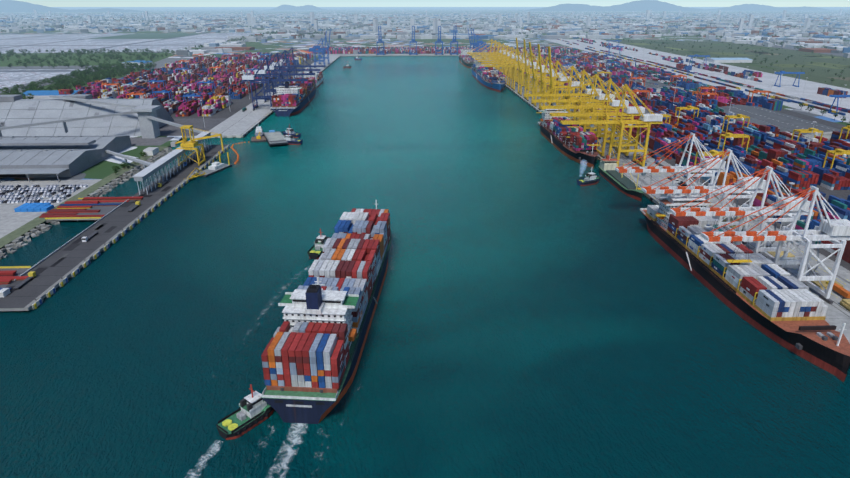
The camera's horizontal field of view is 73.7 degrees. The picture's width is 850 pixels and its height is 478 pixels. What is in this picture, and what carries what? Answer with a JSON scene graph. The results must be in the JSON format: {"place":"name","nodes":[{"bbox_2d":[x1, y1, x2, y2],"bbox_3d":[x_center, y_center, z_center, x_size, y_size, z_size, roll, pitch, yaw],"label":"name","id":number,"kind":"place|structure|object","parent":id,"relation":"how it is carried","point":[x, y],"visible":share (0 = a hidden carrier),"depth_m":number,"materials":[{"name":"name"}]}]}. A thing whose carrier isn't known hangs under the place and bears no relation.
{"place":"outdoors","nodes":[
{"label":"outdoors","id":0,"kind":"place"},
{"bbox_2d":[0,56,849,477],"bbox_3d":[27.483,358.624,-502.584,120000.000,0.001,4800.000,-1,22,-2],"label":"water","id":1,"kind":"structure","parent":0,"point":[540,312],"depth_m":263.25,"materials":[{"name":"teal liquid"}]},
{"bbox_2d":[187,151,231,179],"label":"dredger","id":2,"kind":"object","parent":1,"relation":"on","point":[214,167],"visible":0.85,"depth_m":515.43,"materials":[{"name":"paint"}]},
{"bbox_2d":[231,141,248,163],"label":"floating boom","id":3,"kind":"object","parent":1,"relation":"on","point":[236,152],"visible":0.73,"depth_m":586.50,"materials":[{"name":"paint"}]},
{"bbox_2d":[216,384,274,439],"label":"tugboat","id":4,"kind":"object","parent":1,"relation":"in","point":[255,409],"visible":0.79,"depth_m":202.83,"materials":[{"name":"paint"}]},
{"bbox_2d":[251,124,265,142],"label":"small boat","id":5,"kind":"object","parent":1,"relation":"on","point":[259,137],"visible":0.94,"depth_m":640.68,"materials":[{"name":"paint"}]},
{"bbox_2d":[263,130,287,146],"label":"flat barge","id":6,"kind":"object","parent":1,"relation":"on","point":[273,138],"visible":1,"depth_m":619.97},
{"bbox_2d":[282,125,300,137],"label":"tugboat","id":7,"kind":"object","parent":1,"relation":"on","point":[292,132],"visible":0.71,"depth_m":651.03,"materials":[{"name":"paint"}]},
{"bbox_2d":[189,258,394,477],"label":"wake foam","id":8,"kind":"object","parent":1,"relation":"on","point":[290,453],"visible":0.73,"depth_m":193.88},
{"bbox_2d":[284,132,302,144],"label":"tugboat","id":9,"kind":"object","parent":1,"relation":"on","point":[290,139],"visible":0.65,"depth_m":616.76,"materials":[{"name":"paint"}]},
{"bbox_2d":[270,77,318,116],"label":"container ship","id":10,"kind":"object","parent":1,"relation":"on","point":[292,98],"visible":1,"depth_m":797.74,"materials":[{"name":"paint"}]},
{"bbox_2d":[306,68,323,87],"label":"container ship","id":11,"kind":"object","parent":1,"relation":"on","point":[319,76],"visible":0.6,"depth_m":1059.56,"materials":[{"name":"paint"}]},
{"bbox_2d":[307,229,329,259],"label":"tugboat","id":12,"kind":"object","parent":1,"relation":"on","point":[315,251],"visible":0.67,"depth_m":343.45,"materials":[{"name":"paint"}]},
{"bbox_2d":[261,200,390,423],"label":"container ship","id":13,"kind":"object","parent":1,"relation":"on","point":[311,354],"visible":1,"depth_m":219.98,"materials":[{"name":"paint"}]},
{"bbox_2d":[458,45,476,68],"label":"container ship","id":14,"kind":"object","parent":1,"relation":"on","point":[466,60],"visible":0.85,"depth_m":1461.34,"materials":[{"name":"paint"}]},
{"bbox_2d":[471,60,507,92],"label":"container ship","id":15,"kind":"object","parent":1,"relation":"on","point":[490,78],"visible":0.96,"depth_m":1058.34,"materials":[{"name":"paint"}]},
{"bbox_2d":[538,102,598,168],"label":"container ship","id":16,"kind":"object","parent":1,"relation":"in","point":[555,133],"visible":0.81,"depth_m":574.38,"materials":[{"name":"paint"}]},
{"bbox_2d":[577,159,599,185],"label":"tugboat","id":17,"kind":"object","parent":1,"relation":"on","point":[591,178],"depth_m":477.56},
{"bbox_2d":[598,153,643,201],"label":"cargo ship","id":18,"kind":"object","parent":1,"relation":"on","point":[620,182],"visible":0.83,"depth_m":473.31,"materials":[{"name":"paint"}]},
{"bbox_2d":[640,181,849,381],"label":"container ship","id":19,"kind":"object","parent":1,"relation":"on","point":[772,300],"visible":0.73,"depth_m":274.36,"materials":[{"name":"paint"}]},
{"bbox_2d":[0,7,849,179],"bbox_3d":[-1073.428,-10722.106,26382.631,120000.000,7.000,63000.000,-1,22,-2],"label":"ground","id":20,"kind":"structure","parent":0,"point":[103,169],"depth_m":3103.80,"materials":[{"name":"green plant"}]},
{"bbox_2d":[0,55,659,310],"bbox_3d":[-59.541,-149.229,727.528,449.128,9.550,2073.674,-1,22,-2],"label":"dock","id":21,"kind":"object","parent":20,"relation":"on","point":[66,262],"visible":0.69,"depth_m":386.97,"materials":[{"name":"grey concrete"}]},
{"bbox_2d":[171,125,223,165],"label":"ship unloader crane","id":22,"kind":"object","parent":21,"relation":"on","point":[190,145],"visible":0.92,"depth_m":521.15,"materials":[{"name":"paint"}]},
{"bbox_2d":[0,33,848,88],"bbox_3d":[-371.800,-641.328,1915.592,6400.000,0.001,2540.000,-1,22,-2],"label":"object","id":23,"kind":"object","parent":20,"relation":"on","point":[152,42],"depth_m":2206.68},
{"bbox_2d":[0,39,849,342],"bbox_3d":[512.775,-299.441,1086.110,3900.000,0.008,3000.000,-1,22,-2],"label":"pavements","id":24,"kind":"structure","parent":20,"relation":"on","point":[16,225],"depth_m":932.59,"materials":[{"name":"grey concrete"}]},
{"bbox_2d":[242,47,324,110],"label":"gantry cranes","id":25,"kind":"object","parent":24,"relation":"on","point":[280,71],"visible":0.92,"depth_m":859.94,"materials":[{"name":"paint"}]},
{"bbox_2d":[309,26,488,67],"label":"gantry cranes","id":26,"kind":"object","parent":24,"relation":"on","point":[478,44],"visible":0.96,"depth_m":1549.66,"materials":[{"name":"paint"}]},
{"bbox_2d":[0,50,849,211],"bbox_3d":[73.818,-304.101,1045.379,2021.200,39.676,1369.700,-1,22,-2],"label":"warehouses","id":27,"kind":"structure","parent":24,"relation":"on","point":[48,133],"depth_m":620.75,"materials":[{"name":"grey metal"}]},
{"bbox_2d":[0,47,849,317],"bbox_3d":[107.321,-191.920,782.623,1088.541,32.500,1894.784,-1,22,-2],"label":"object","id":28,"kind":"object","parent":24,"relation":"on","point":[838,288],"visible":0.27,"depth_m":359.74,"materials":[{"name":"paint"}]},
{"bbox_2d":[58,38,849,262],"bbox_3d":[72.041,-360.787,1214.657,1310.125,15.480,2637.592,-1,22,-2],"label":"shipping containers","id":29,"kind":"object","parent":24,"relation":"on","point":[787,159],"visible":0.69,"depth_m":818.16,"materials":[{"name":"metal"}]},
{"bbox_2d":[101,40,849,173],"bbox_3d":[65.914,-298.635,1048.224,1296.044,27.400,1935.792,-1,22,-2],"label":"yard cranes","id":30,"kind":"object","parent":24,"relation":"on","point":[842,152],"visible":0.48,"depth_m":810.63,"materials":[{"name":"paint"}]},
{"bbox_2d":[467,39,536,90],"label":"gantry cranes","id":31,"kind":"object","parent":24,"relation":"on","point":[505,60],"visible":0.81,"depth_m":1063.88,"materials":[{"name":"paint"}]},
{"bbox_2d":[222,59,849,318],"bbox_3d":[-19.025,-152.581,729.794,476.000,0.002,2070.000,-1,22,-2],"label":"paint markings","id":32,"kind":"object","parent":24,"relation":"on","point":[645,183],"visible":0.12,"depth_m":471.69,"materials":[{"name":"white paint"}]},
{"bbox_2d":[516,38,583,116],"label":"gantry cranes","id":33,"kind":"object","parent":24,"relation":"on","point":[536,68],"visible":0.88,"depth_m":816.82,"materials":[{"name":"paint"}]},
{"bbox_2d":[523,66,662,166],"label":"gantry cranes","id":34,"kind":"object","parent":24,"relation":"on","point":[581,118],"visible":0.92,"depth_m":546.46,"materials":[{"name":"paint"}]},
{"bbox_2d":[615,133,849,303],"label":"gantry cranes","id":35,"kind":"object","parent":24,"relation":"on","point":[834,231],"visible":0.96,"depth_m":309.23,"materials":[{"name":"paint"}]},
{"bbox_2d":[0,9,849,57],"bbox_3d":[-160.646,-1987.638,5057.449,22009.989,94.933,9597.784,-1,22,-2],"label":"city buildings","id":36,"kind":"structure","parent":20,"relation":"on","point":[818,40],"depth_m":3692.68,"materials":[{"name":"grey concrete"}]},
{"bbox_2d":[0,16,849,173],"bbox_3d":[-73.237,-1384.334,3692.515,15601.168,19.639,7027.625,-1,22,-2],"label":"trees","id":37,"kind":"object","parent":20,"relation":"on","point":[95,75],"visible":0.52,"depth_m":1391.15,"materials":[{"name":"green plant"}]},
{"bbox_2d":[0,0,849,11],"bbox_3d":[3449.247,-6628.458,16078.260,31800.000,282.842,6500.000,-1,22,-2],"label":"hills","id":38,"kind":"structure","parent":0,"point":[21,6],"depth_m":15293.09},
{"bbox_2d":[15,0,849,6],"label":"sky","id":39,"kind":"structure","parent":0,"point":[49,3],"materials":[{"name":"white"}]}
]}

